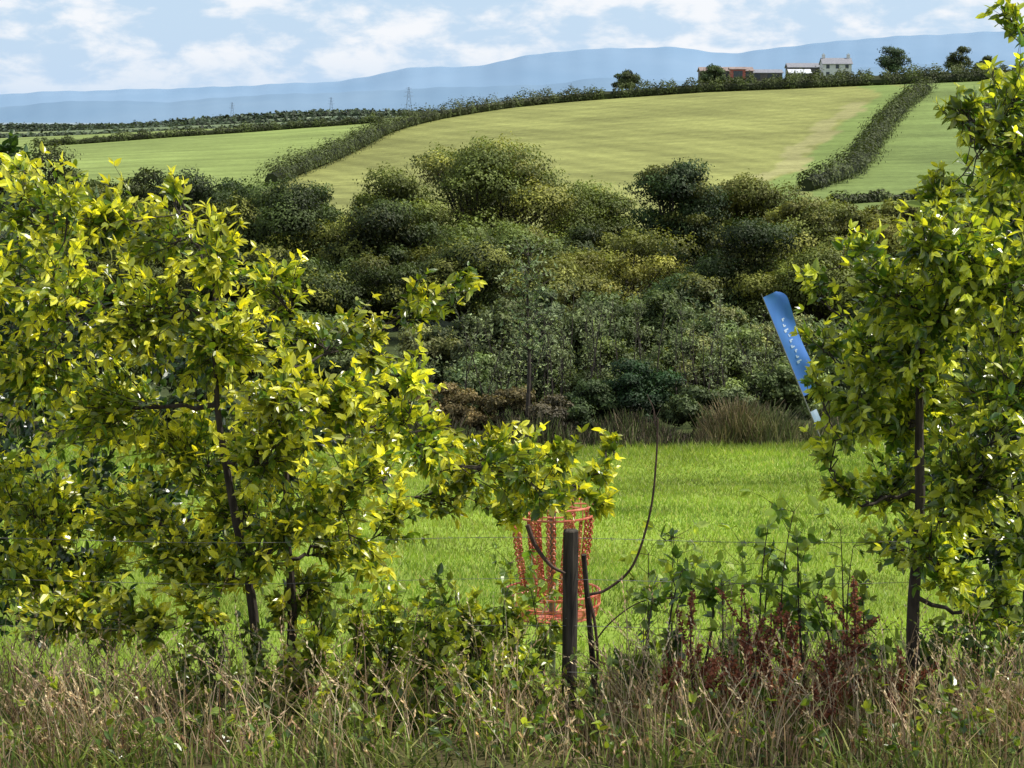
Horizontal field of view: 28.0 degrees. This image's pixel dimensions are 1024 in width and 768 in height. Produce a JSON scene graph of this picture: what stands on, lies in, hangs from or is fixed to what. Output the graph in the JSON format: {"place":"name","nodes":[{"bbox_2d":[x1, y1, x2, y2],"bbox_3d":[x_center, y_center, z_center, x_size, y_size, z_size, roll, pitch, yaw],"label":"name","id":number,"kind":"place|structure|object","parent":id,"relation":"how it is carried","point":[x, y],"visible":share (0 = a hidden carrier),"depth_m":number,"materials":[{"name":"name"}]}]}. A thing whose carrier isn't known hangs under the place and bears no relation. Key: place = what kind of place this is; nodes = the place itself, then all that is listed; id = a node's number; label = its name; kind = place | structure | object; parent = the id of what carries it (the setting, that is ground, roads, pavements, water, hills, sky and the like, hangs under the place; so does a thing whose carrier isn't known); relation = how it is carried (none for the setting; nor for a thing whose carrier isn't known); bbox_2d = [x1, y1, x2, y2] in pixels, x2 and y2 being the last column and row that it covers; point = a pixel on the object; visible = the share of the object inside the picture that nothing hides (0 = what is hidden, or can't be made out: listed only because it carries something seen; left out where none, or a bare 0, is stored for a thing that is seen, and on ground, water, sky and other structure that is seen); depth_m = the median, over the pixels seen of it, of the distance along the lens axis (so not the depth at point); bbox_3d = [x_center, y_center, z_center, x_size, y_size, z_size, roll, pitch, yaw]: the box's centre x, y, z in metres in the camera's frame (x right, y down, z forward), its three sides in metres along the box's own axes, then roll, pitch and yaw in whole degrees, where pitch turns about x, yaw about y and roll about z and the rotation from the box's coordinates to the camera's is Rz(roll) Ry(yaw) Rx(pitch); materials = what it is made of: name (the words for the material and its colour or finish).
{"place":"outdoors","nodes":[
{"label":"outdoors","id":0,"kind":"place"},
{"bbox_2d":[0,61,1022,122],"bbox_3d":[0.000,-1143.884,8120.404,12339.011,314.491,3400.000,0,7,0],"label":"hills","id":1,"kind":"structure","parent":0,"point":[103,111],"depth_m":8058.73,"materials":[{"name":"blue"}]},
{"bbox_2d":[0,81,1023,767],"bbox_3d":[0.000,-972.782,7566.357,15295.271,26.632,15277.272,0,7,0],"label":"ground","id":2,"kind":"structure","parent":0,"point":[778,135],"depth_m":325.85,"materials":[{"name":"green plant"}]},
{"bbox_2d":[0,138,112,225],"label":"hawthorn tree","id":3,"kind":"object","parent":2,"relation":"on","point":[50,156],"visible":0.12,"depth_m":187.96,"materials":[{"name":"green plant"}]},
{"bbox_2d":[0,245,128,328],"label":"goat willow tree","id":4,"kind":"object","parent":2,"relation":"on","point":[91,265],"visible":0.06,"depth_m":94.66,"materials":[{"name":"green plant"}]},
{"bbox_2d":[0,179,163,321],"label":"hawthorn tree","id":5,"kind":"object","parent":2,"relation":"on","point":[100,192],"visible":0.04,"depth_m":123.32,"materials":[{"name":"green plant"}]},
{"bbox_2d":[69,337,194,392],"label":"willow shrub","id":6,"kind":"object","parent":2,"relation":"on","point":[137,371],"visible":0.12,"depth_m":61.51,"materials":[{"name":"green plant"}]},
{"bbox_2d":[89,166,177,211],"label":"hawthorn tree","id":7,"kind":"object","parent":2,"relation":"on","point":[136,188],"visible":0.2,"depth_m":182.90,"materials":[{"name":"green plant"}]},
{"bbox_2d":[98,236,224,358],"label":"goat willow tree","id":8,"kind":"object","parent":2,"relation":"on","point":[156,272],"visible":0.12,"depth_m":95.13,"materials":[{"name":"green plant"}]},
{"bbox_2d":[0,119,347,137],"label":"hedgerow","id":9,"kind":"object","parent":2,"relation":"on","point":[52,133],"visible":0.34,"depth_m":973.20,"materials":[{"name":"green plant"}]},
{"bbox_2d":[0,129,350,648],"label":"sapling","id":10,"kind":"object","parent":2,"relation":"on","point":[9,147],"visible":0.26,"depth_m":13.44,"materials":[{"name":"green plant"}]},
{"bbox_2d":[121,164,247,328],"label":"hawthorn tree","id":11,"kind":"object","parent":2,"relation":"on","point":[200,189],"visible":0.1,"depth_m":129.94,"materials":[{"name":"green plant"}]},
{"bbox_2d":[157,384,245,424],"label":"gorse bush","id":12,"kind":"object","parent":2,"relation":"on","point":[174,401],"visible":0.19,"depth_m":49.05,"materials":[{"name":"green plant"}]},
{"bbox_2d":[15,115,395,131],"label":"hedgerow","id":13,"kind":"object","parent":2,"relation":"on","point":[295,119],"visible":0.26,"depth_m":1253.12,"materials":[{"name":"green plant"}]},
{"bbox_2d":[33,112,383,146],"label":"hedgerow","id":14,"kind":"object","parent":2,"relation":"on","point":[247,127],"visible":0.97,"depth_m":455.73,"materials":[{"name":"green plant"}]},
{"bbox_2d":[0,108,437,131],"bbox_3d":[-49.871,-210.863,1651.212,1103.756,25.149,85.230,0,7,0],"label":"hedgerow","id":15,"kind":"object","parent":2,"relation":"on","point":[71,128],"visible":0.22,"depth_m":1626.91,"materials":[{"name":"green plant"}]},
{"bbox_2d":[134,610,304,744],"bbox_3d":[-1.508,1.579,10.793,0.940,0.895,0.814,-5,9,-36],"label":"bramble bush","id":16,"kind":"object","parent":2,"relation":"on","point":[263,633],"visible":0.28,"depth_m":10.61,"materials":[{"name":"green plant"}]},
{"bbox_2d":[193,177,265,225],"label":"hawthorn tree","id":17,"kind":"object","parent":2,"relation":"on","point":[230,183],"visible":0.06,"depth_m":178.15,"materials":[{"name":"green plant"}]},
{"bbox_2d":[183,304,319,401],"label":"willow shrub","id":18,"kind":"object","parent":2,"relation":"on","point":[277,365],"visible":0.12,"depth_m":61.60,"materials":[{"name":"green plant"}]},
{"bbox_2d":[89,110,438,129],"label":"hedgerow","id":19,"kind":"object","parent":2,"relation":"on","point":[308,114],"visible":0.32,"depth_m":1461.23,"materials":[{"name":"green plant"}]},
{"bbox_2d":[172,241,356,330],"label":"goat willow tree","id":20,"kind":"object","parent":2,"relation":"on","point":[305,279],"visible":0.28,"depth_m":93.14,"materials":[{"name":"green plant"}]},
{"bbox_2d":[193,173,362,332],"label":"hawthorn tree","id":21,"kind":"object","parent":2,"relation":"on","point":[290,220],"visible":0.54,"depth_m":127.51,"materials":[{"name":"green plant"}]},
{"bbox_2d":[0,141,625,713],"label":"oak sapling","id":22,"kind":"object","parent":2,"relation":"on","point":[226,347],"visible":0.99,"depth_m":10.95,"materials":[{"name":"green plant"}]},
{"bbox_2d":[282,308,399,391],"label":"willow shrub","id":23,"kind":"object","parent":2,"relation":"on","point":[341,360],"visible":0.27,"depth_m":61.27,"materials":[{"name":"green plant"}]},
{"bbox_2d":[292,251,440,342],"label":"goat willow tree","id":24,"kind":"object","parent":2,"relation":"on","point":[369,278],"visible":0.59,"depth_m":95.15,"materials":[{"name":"green plant"}]},
{"bbox_2d":[312,196,454,335],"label":"hawthorn tree","id":25,"kind":"object","parent":2,"relation":"on","point":[388,228],"visible":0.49,"depth_m":120.54,"materials":[{"name":"green plant"}]},
{"bbox_2d":[347,160,450,330],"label":"hawthorn tree","id":26,"kind":"object","parent":2,"relation":"on","point":[402,190],"visible":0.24,"depth_m":130.27,"materials":[{"name":"green plant"}]},
{"bbox_2d":[267,562,561,736],"bbox_3d":[-0.500,1.499,10.744,1.621,1.192,0.919,0,7,0],"label":"bramble bush","id":27,"kind":"object","parent":2,"relation":"on","point":[436,632],"visible":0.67,"depth_m":10.68,"materials":[{"name":"green plant"}]},
{"bbox_2d":[389,321,465,392],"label":"willow shrub","id":28,"kind":"object","parent":2,"relation":"on","point":[439,338],"visible":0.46,"depth_m":61.69,"materials":[{"name":"green plant"}]},
{"bbox_2d":[397,381,494,430],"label":"gorse bush","id":29,"kind":"object","parent":2,"relation":"on","point":[463,398],"visible":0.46,"depth_m":48.98,"materials":[{"name":"green plant"}]},
{"bbox_2d":[391,233,529,335],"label":"goat willow tree","id":30,"kind":"object","parent":2,"relation":"on","point":[487,264],"visible":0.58,"depth_m":96.97,"materials":[{"name":"green plant"}]},
{"bbox_2d":[229,401,721,449],"bbox_3d":[-0.861,0.973,47.338,11.824,1.218,3.678,0,7,0],"label":"rush clump","id":31,"kind":"object","parent":2,"relation":"on","point":[631,431],"visible":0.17,"depth_m":46.93,"materials":[{"name":"plant"}]},
{"bbox_2d":[336,131,614,243],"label":"hawthorn tree","id":32,"kind":"object","parent":2,"relation":"on","point":[512,184],"visible":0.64,"depth_m":133.69,"materials":[{"name":"green plant"}]},
{"bbox_2d":[251,77,708,185],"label":"hedgerow","id":33,"kind":"object","parent":2,"relation":"on","point":[317,159],"visible":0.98,"depth_m":441.52,"materials":[{"name":"green plant"}]},
{"bbox_2d":[439,350,539,411],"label":"sallow shrub","id":34,"kind":"object","parent":2,"relation":"on","point":[456,376],"visible":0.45,"depth_m":53.89,"materials":[{"name":"green plant"}]},
{"bbox_2d":[412,217,583,296],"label":"hawthorn tree","id":35,"kind":"object","parent":2,"relation":"on","point":[520,233],"visible":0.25,"depth_m":116.58,"materials":[{"name":"green plant"}]},
{"bbox_2d":[447,297,560,378],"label":"willow shrub","id":36,"kind":"object","parent":2,"relation":"on","point":[497,317],"visible":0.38,"depth_m":59.75,"materials":[{"name":"green plant"}]},
{"bbox_2d":[472,384,536,431],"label":"gorse bush","id":37,"kind":"object","parent":2,"relation":"on","point":[513,397],"visible":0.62,"depth_m":48.93,"materials":[{"name":"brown plant"}]},
{"bbox_2d":[0,433,1022,705],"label":"meadow grass","id":38,"kind":"structure","parent":2,"relation":"on","point":[790,451],"depth_m":26.94,"materials":[{"name":"green plant"}]},
{"bbox_2d":[0,640,1023,767],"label":"hedgerow weeds","id":39,"kind":"object","parent":2,"relation":"on","point":[579,714],"visible":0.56,"depth_m":9.86,"materials":[{"name":"green plant"}]},
{"bbox_2d":[3,535,1020,676],"bbox_3d":[-0.006,1.354,10.845,18.011,1.233,0.117,0,7,0],"label":"wire fence","id":40,"kind":"object","parent":2,"relation":"on","point":[395,539],"visible":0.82,"depth_m":10.76,"materials":[{"name":"grey metal"}]},
{"bbox_2d":[0,641,1023,767],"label":"dry grass","id":41,"kind":"structure","parent":2,"relation":"on","point":[104,758],"depth_m":9.65,"materials":[{"name":"plant"}]},
{"bbox_2d":[494,233,558,418],"bbox_3d":[0.384,-1.147,48.262,1.541,4.942,1.453,-7,10,-42],"label":"birch sapling","id":42,"kind":"object","parent":2,"relation":"on","point":[527,277],"visible":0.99,"depth_m":48.12,"materials":[{"name":"green plant"}]},
{"bbox_2d":[508,339,577,402],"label":"sallow shrub","id":43,"kind":"object","parent":2,"relation":"on","point":[536,386],"visible":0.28,"depth_m":54.93,"materials":[{"name":"green plant"}]},
{"bbox_2d":[491,252,606,337],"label":"goat willow tree","id":44,"kind":"object","parent":2,"relation":"on","point":[564,275],"visible":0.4,"depth_m":91.25,"materials":[{"name":"green plant"}]},
{"bbox_2d":[521,286,576,379],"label":"sallow shrub","id":45,"kind":"object","parent":2,"relation":"on","point":[540,371],"visible":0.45,"depth_m":55.00,"materials":[{"name":"green plant"}]},
{"bbox_2d":[506,497,600,678],"bbox_3d":[0.286,1.537,14.515,0.685,1.480,0.685,0,7,0],"label":"disc golf basket","id":46,"kind":"object","parent":2,"relation":"on","point":[550,614],"visible":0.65,"depth_m":14.39,"materials":[{"name":"metal"}]},
{"bbox_2d":[525,393,583,434],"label":"gorse bush","id":47,"kind":"object","parent":2,"relation":"on","point":[548,404],"visible":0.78,"depth_m":48.11,"materials":[{"name":"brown plant"}]},
{"bbox_2d":[562,528,598,717],"bbox_3d":[0.361,1.307,10.932,0.110,1.132,0.350,4,8,29],"label":"fence post","id":48,"kind":"object","parent":2,"relation":"on","point":[570,592],"visible":0.77,"depth_m":10.79,"materials":[{"name":"wood"}]},
{"bbox_2d":[545,221,633,290],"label":"hawthorn tree","id":49,"kind":"object","parent":2,"relation":"on","point":[588,238],"visible":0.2,"depth_m":119.03,"materials":[{"name":"green plant"}]},
{"bbox_2d":[543,175,643,236],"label":"hawthorn tree","id":50,"kind":"object","parent":2,"relation":"on","point":[607,202],"visible":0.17,"depth_m":140.23,"materials":[{"name":"green plant"}]},
{"bbox_2d":[563,374,625,433],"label":"gorse bush","id":51,"kind":"object","parent":2,"relation":"on","point":[592,398],"visible":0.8,"depth_m":48.67,"materials":[{"name":"green plant"}]},
{"bbox_2d":[369,277,820,425],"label":"willow wands","id":52,"kind":"object","parent":2,"relation":"on","point":[639,336],"visible":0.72,"depth_m":52.33,"materials":[{"name":"green plant"}]},
{"bbox_2d":[553,289,641,372],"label":"willow shrub","id":53,"kind":"object","parent":2,"relation":"on","point":[577,345],"visible":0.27,"depth_m":61.63,"materials":[{"name":"green plant"}]},
{"bbox_2d":[525,395,680,700],"bbox_3d":[0.474,0.935,10.851,0.864,1.764,0.164,-2,8,-18],"label":"bramble cane","id":54,"kind":"object","parent":2,"relation":"on","point":[536,546],"visible":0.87,"depth_m":10.85,"materials":[{"name":"plant"}]},
{"bbox_2d":[553,335,667,392],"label":"sallow shrub","id":55,"kind":"object","parent":2,"relation":"on","point":[607,358],"visible":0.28,"depth_m":54.21,"materials":[{"name":"green plant"}]},
{"bbox_2d":[535,220,706,315],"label":"goat willow tree","id":56,"kind":"object","parent":2,"relation":"on","point":[633,271],"visible":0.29,"depth_m":99.34,"materials":[{"name":"green plant"}]},
{"bbox_2d":[611,69,640,89],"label":"oak tree","id":57,"kind":"object","parent":2,"relation":"on","point":[626,79],"visible":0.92,"depth_m":498.08,"materials":[{"name":"green plant"}]},
{"bbox_2d":[600,357,686,422],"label":"gorse bush","id":58,"kind":"object","parent":2,"relation":"on","point":[631,388],"visible":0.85,"depth_m":49.08,"materials":[{"name":"green plant"}]},
{"bbox_2d":[617,288,704,365],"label":"willow shrub","id":59,"kind":"object","parent":2,"relation":"on","point":[653,316],"visible":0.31,"depth_m":63.80,"materials":[{"name":"green plant"}]},
{"bbox_2d":[623,269,729,335],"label":"goat willow tree","id":60,"kind":"object","parent":2,"relation":"on","point":[699,289],"visible":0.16,"depth_m":87.00,"materials":[{"name":"green plant"}]},
{"bbox_2d":[616,156,740,278],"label":"hawthorn tree","id":61,"kind":"object","parent":2,"relation":"on","point":[670,184],"visible":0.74,"depth_m":130.73,"materials":[{"name":"green plant"}]},
{"bbox_2d":[639,331,722,399],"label":"sallow shrub","id":62,"kind":"object","parent":2,"relation":"on","point":[667,355],"visible":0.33,"depth_m":54.86,"materials":[{"name":"green plant"}]},
{"bbox_2d":[485,480,878,712],"bbox_3d":[0.909,1.170,11.108,2.119,1.366,0.805,1,7,10],"label":"hazel shoot","id":63,"kind":"object","parent":2,"relation":"on","point":[777,511],"visible":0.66,"depth_m":11.03,"materials":[{"name":"green plant"}]},
{"bbox_2d":[654,384,716,434],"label":"gorse bush","id":64,"kind":"object","parent":2,"relation":"on","point":[680,408],"visible":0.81,"depth_m":48.56,"materials":[{"name":"green plant"}]},
{"bbox_2d":[653,302,771,360],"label":"willow shrub","id":65,"kind":"object","parent":2,"relation":"on","point":[736,314],"visible":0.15,"depth_m":61.82,"materials":[{"name":"green plant"}]},
{"bbox_2d":[698,63,726,83],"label":"oak tree","id":66,"kind":"object","parent":2,"relation":"on","point":[714,71],"visible":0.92,"depth_m":502.19,"materials":[{"name":"green plant"}]},
{"bbox_2d":[658,585,807,739],"bbox_3d":[1.109,1.399,10.349,0.768,0.790,0.426,0,7,0],"label":"dock plant","id":67,"kind":"object","parent":2,"relation":"on","point":[691,604],"visible":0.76,"depth_m":10.32,"materials":[{"name":"plant"}]},
{"bbox_2d":[689,391,777,445],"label":"rush clump","id":68,"kind":"object","parent":2,"relation":"on","point":[730,423],"visible":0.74,"depth_m":45.96,"materials":[{"name":"plant"}]},
{"bbox_2d":[702,385,766,414],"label":"gorse bush","id":69,"kind":"object","parent":2,"relation":"on","point":[727,392],"visible":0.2,"depth_m":48.69,"materials":[{"name":"green plant"}]},
{"bbox_2d":[688,326,783,399],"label":"sallow shrub","id":70,"kind":"object","parent":2,"relation":"on","point":[736,371],"visible":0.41,"depth_m":54.06,"materials":[{"name":"green plant"}]},
{"bbox_2d":[676,213,809,326],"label":"goat willow tree","id":71,"kind":"object","parent":2,"relation":"on","point":[750,242],"visible":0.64,"depth_m":96.60,"materials":[{"name":"green plant"}]},
{"bbox_2d":[685,168,818,273],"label":"hawthorn tree","id":72,"kind":"object","parent":2,"relation":"on","point":[753,197],"visible":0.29,"depth_m":135.70,"materials":[{"name":"green plant"}]},
{"bbox_2d":[612,526,904,718],"bbox_3d":[1.273,1.240,10.863,1.540,1.137,0.882,0,7,0],"label":"bramble bush","id":73,"kind":"object","parent":2,"relation":"on","point":[686,579],"visible":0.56,"depth_m":10.66,"materials":[{"name":"green plant"}]},
{"bbox_2d":[735,398,825,445],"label":"rush clump","id":74,"kind":"object","parent":2,"relation":"on","point":[781,426],"visible":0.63,"depth_m":45.90,"materials":[{"name":"plant"}]},
{"bbox_2d":[628,646,938,742],"bbox_3d":[1.368,1.543,10.246,1.585,0.520,0.621,0,7,0],"label":"dock plant","id":75,"kind":"object","parent":2,"relation":"on","point":[708,679],"visible":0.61,"depth_m":10.16,"materials":[{"name":"plant"}]},
{"bbox_2d":[741,356,833,420],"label":"sallow shrub","id":76,"kind":"object","parent":2,"relation":"on","point":[776,389],"visible":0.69,"depth_m":50.89,"materials":[{"name":"green plant"}]},
{"bbox_2d":[707,576,879,749],"bbox_3d":[1.423,1.392,10.287,0.739,0.820,0.747,4,8,27],"label":"dock plant","id":77,"kind":"object","parent":2,"relation":"on","point":[842,619],"visible":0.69,"depth_m":10.23,"materials":[{"name":"plant"}]},
{"bbox_2d":[761,291,832,447],"bbox_3d":[6.251,-0.253,44.835,1.695,3.530,0.500,0,7,0],"label":"feather flag","id":78,"kind":"object","parent":2,"relation":"on","point":[778,307],"visible":0.82,"depth_m":44.82,"materials":[{"name":"fabric"}]},
{"bbox_2d":[745,312,848,367],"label":"willow shrub","id":79,"kind":"object","parent":2,"relation":"on","point":[769,342],"visible":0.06,"depth_m":59.81,"materials":[{"name":"green plant"}]},
{"bbox_2d":[731,241,874,326],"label":"goat willow tree","id":80,"kind":"object","parent":2,"relation":"on","point":[796,295],"visible":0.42,"depth_m":94.42,"materials":[{"name":"green plant"}]},
{"bbox_2d":[758,194,863,269],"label":"hawthorn tree","id":81,"kind":"object","parent":2,"relation":"on","point":[817,223],"visible":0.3,"depth_m":128.19,"materials":[{"name":"green plant"}]},
{"bbox_2d":[788,198,862,237],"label":"hawthorn tree","id":82,"kind":"object","parent":2,"relation":"on","point":[843,229],"visible":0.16,"depth_m":178.52,"materials":[{"name":"green plant"}]},
{"bbox_2d":[805,338,857,413],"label":"sallow shrub","id":83,"kind":"object","parent":2,"relation":"on","point":[841,385],"visible":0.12,"depth_m":53.48,"materials":[{"name":"green plant"}]},
{"bbox_2d":[819,53,852,77],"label":"farmhouse","id":84,"kind":"object","parent":2,"relation":"on","point":[830,65],"visible":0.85,"depth_m":545.88,"materials":[{"name":"paint"}]},
{"bbox_2d":[708,66,1013,91],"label":"hedgerow","id":85,"kind":"object","parent":2,"relation":"on","point":[795,82],"visible":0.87,"depth_m":473.21,"materials":[{"name":"green plant"}]},
{"bbox_2d":[798,219,925,287],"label":"hawthorn tree","id":86,"kind":"object","parent":2,"relation":"on","point":[893,244],"visible":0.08,"depth_m":123.61,"materials":[{"name":"green plant"}]},
{"bbox_2d":[792,73,938,190],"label":"hedgerow","id":87,"kind":"object","parent":2,"relation":"on","point":[868,146],"visible":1,"depth_m":306.12,"materials":[{"name":"green plant"}]},
{"bbox_2d":[724,61,1023,83],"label":"hedgerow","id":88,"kind":"object","parent":2,"relation":"on","point":[954,69],"visible":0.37,"depth_m":511.51,"materials":[{"name":"green plant"}]},
{"bbox_2d":[847,197,918,237],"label":"hawthorn tree","id":89,"kind":"object","parent":2,"relation":"on","point":[889,212],"visible":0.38,"depth_m":173.75,"materials":[{"name":"green plant"}]},
{"bbox_2d":[874,46,911,73],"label":"oak tree","id":90,"kind":"object","parent":2,"relation":"on","point":[890,63],"visible":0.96,"depth_m":530.95,"materials":[{"name":"green plant"}]},
{"bbox_2d":[828,248,960,332],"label":"goat willow tree","id":91,"kind":"object","parent":2,"relation":"on","point":[851,311],"visible":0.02,"depth_m":91.71,"materials":[{"name":"green plant"}]},
{"bbox_2d":[789,0,1023,720],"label":"oak sapling","id":92,"kind":"object","parent":2,"relation":"on","point":[918,320],"visible":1,"depth_m":10.18,"materials":[{"name":"green plant"}]},
{"bbox_2d":[828,184,1022,203],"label":"hedgerow","id":93,"kind":"object","parent":2,"relation":"on","point":[877,195],"visible":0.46,"depth_m":245.42,"materials":[{"name":"green plant"}]},
{"bbox_2d":[890,581,1023,716],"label":"bramble bush","id":94,"kind":"object","parent":2,"relation":"on","point":[1011,616],"visible":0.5,"depth_m":10.80,"materials":[{"name":"green plant"}]},
{"bbox_2d":[890,112,1023,686],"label":"alder tree","id":95,"kind":"object","parent":2,"relation":"on","point":[991,552],"visible":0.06,"depth_m":12.68,"materials":[{"name":"green plant"}]},
{"bbox_2d":[943,46,973,69],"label":"oak tree","id":96,"kind":"object","parent":2,"relation":"on","point":[961,57],"visible":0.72,"depth_m":551.78,"materials":[{"name":"green plant"}]},
{"bbox_2d":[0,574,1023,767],"bbox_3d":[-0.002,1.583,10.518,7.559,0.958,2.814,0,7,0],"label":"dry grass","id":97,"kind":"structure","parent":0,"point":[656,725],"depth_m":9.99,"materials":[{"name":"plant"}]},
{"bbox_2d":[0,31,1023,106],"bbox_3d":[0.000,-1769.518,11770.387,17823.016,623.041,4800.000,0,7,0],"label":"hills","id":98,"kind":"structure","parent":0,"point":[669,63],"depth_m":11993.07,"materials":[{"name":"blue"}]},
{"bbox_2d":[0,0,1023,93],"label":"sky","id":99,"kind":"structure","parent":0,"point":[46,45],"materials":[{"name":"white"}]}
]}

